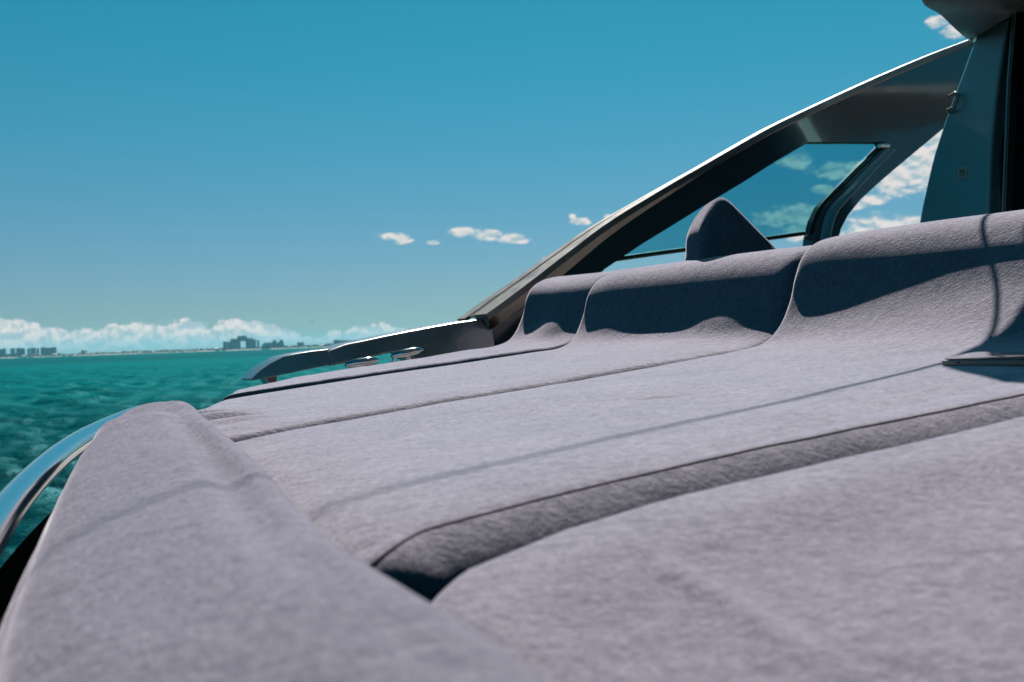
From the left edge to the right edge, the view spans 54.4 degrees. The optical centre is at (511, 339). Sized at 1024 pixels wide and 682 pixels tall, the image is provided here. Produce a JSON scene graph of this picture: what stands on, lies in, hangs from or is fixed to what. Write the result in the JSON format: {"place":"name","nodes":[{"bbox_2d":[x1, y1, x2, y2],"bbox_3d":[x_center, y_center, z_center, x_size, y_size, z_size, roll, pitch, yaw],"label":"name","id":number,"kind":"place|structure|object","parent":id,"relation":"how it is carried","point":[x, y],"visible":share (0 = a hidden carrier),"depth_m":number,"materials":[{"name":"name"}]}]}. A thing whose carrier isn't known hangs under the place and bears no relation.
{"place":"outdoors","nodes":[
{"label":"outdoors","id":0,"kind":"place"},
{"bbox_2d":[6,347,312,357],"bbox_3d":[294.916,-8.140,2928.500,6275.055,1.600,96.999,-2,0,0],"label":"beach","id":1,"kind":"structure","parent":0,"point":[157,352],"depth_m":2935.48,"materials":[{"name":"beige sand"}]},
{"bbox_2d":[0,347,400,567],"bbox_3d":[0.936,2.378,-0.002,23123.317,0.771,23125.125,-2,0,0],"label":"sea","id":2,"kind":"structure","parent":0,"point":[46,403],"depth_m":64.11,"materials":[{"name":"teal liquid"}]},
{"bbox_2d":[0,0,1023,627],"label":"motor yacht","id":3,"kind":"object","parent":2,"relation":"on","point":[814,174],"visible":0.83,"depth_m":3.73,"materials":[{"name":"paint"}]},
{"bbox_2d":[0,401,547,681],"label":"bow bolster","id":4,"kind":"object","parent":3,"relation":"on","point":[180,541],"visible":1,"depth_m":0.51,"materials":[{"name":"fabric"}]},
{"bbox_2d":[222,268,630,400],"bbox_3d":[-0.138,0.006,2.646,1.403,0.381,0.385,-2,0,-33],"label":"sun pad","id":5,"kind":"object","parent":3,"relation":"on","point":[553,313],"visible":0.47,"depth_m":2.69,"materials":[{"name":"grey fabric"}]},
{"bbox_2d":[197,245,811,441],"bbox_3d":[0.058,0.012,2.118,1.649,0.406,0.710,-2,0,-33],"label":"sun pad","id":6,"kind":"object","parent":3,"relation":"on","point":[644,317],"visible":0.45,"depth_m":2.09,"materials":[{"name":"grey fabric"}]},
{"bbox_2d":[685,198,775,260],"bbox_3d":[0.561,-0.261,2.531,0.346,0.180,0.135,-2,0,-33],"label":"headrest cushion","id":7,"kind":"object","parent":6,"relation":"on","point":[721,227],"visible":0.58,"depth_m":2.43,"materials":[{"name":"fabric"}]},
{"bbox_2d":[234,209,1023,602],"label":"sun pad","id":8,"kind":"object","parent":3,"relation":"on","point":[430,503],"visible":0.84,"depth_m":1.10,"materials":[{"name":"grey fabric"}]},
{"bbox_2d":[942,351,1023,365],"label":"mobile phone","id":9,"kind":"object","parent":8,"relation":"on","point":[1014,358],"visible":1,"depth_m":1.26,"materials":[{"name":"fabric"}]},
{"bbox_2d":[431,417,1023,681],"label":"sun pad","id":10,"kind":"object","parent":3,"relation":"on","point":[903,563],"visible":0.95,"depth_m":0.58,"materials":[{"name":"grey fabric"}]},
{"bbox_2d":[1000,14,1023,211],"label":"cabin door","id":11,"kind":"structure","parent":3,"relation":"in","point":[1018,188],"depth_m":3.71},
{"bbox_2d":[0,0,967,355],"label":"sky","id":12,"kind":"structure","parent":0,"point":[175,174],"materials":[{"name":"blue"}]},
{"bbox_3d":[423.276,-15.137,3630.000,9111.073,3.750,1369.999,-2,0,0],"label":"terrain","id":13,"kind":"structure","parent":0,"visible":0},
{"bbox_2d":[0,354,15,357],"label":"long pavilion","id":14,"kind":"structure","parent":13,"relation":"on","point":[4,355],"depth_m":2989.19,"materials":[{"name":"grey"}]},
{"bbox_2d":[16,348,24,354],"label":"apartment tower","id":15,"kind":"structure","parent":13,"relation":"on","point":[20,351],"depth_m":2991.22,"materials":[{"name":"grey concrete"}]},
{"bbox_2d":[27,348,38,354],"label":"apartment tower","id":16,"kind":"structure","parent":13,"relation":"on","point":[31,351],"depth_m":3188.38,"materials":[{"name":"concrete"}]},
{"bbox_2d":[41,347,56,355],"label":"apartment tower","id":17,"kind":"structure","parent":13,"relation":"on","point":[47,351],"depth_m":2989.38,"materials":[{"name":"teal concrete"}]},
{"bbox_2d":[0,343,333,357],"bbox_3d":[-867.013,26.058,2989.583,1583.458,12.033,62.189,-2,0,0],"label":"treeline","id":18,"kind":"object","parent":13,"relation":"on","point":[324,345],"visible":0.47,"depth_m":2977.00,"materials":[{"name":"green plant"}]},
{"bbox_2d":[223,336,255,349],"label":"stepped hotel","id":19,"kind":"structure","parent":13,"relation":"on","point":[234,344],"depth_m":2983.14,"materials":[{"name":"teal concrete"}]},
{"bbox_2d":[262,340,283,347],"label":"slab hotel","id":20,"kind":"structure","parent":13,"relation":"on","point":[278,344],"depth_m":2988.10,"materials":[{"name":"grey concrete"}]},
{"bbox_2d":[334,340,351,343],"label":"waterfront block","id":21,"kind":"structure","parent":13,"relation":"on","point":[337,341],"depth_m":2987.95,"materials":[{"name":"concrete"}]}
]}

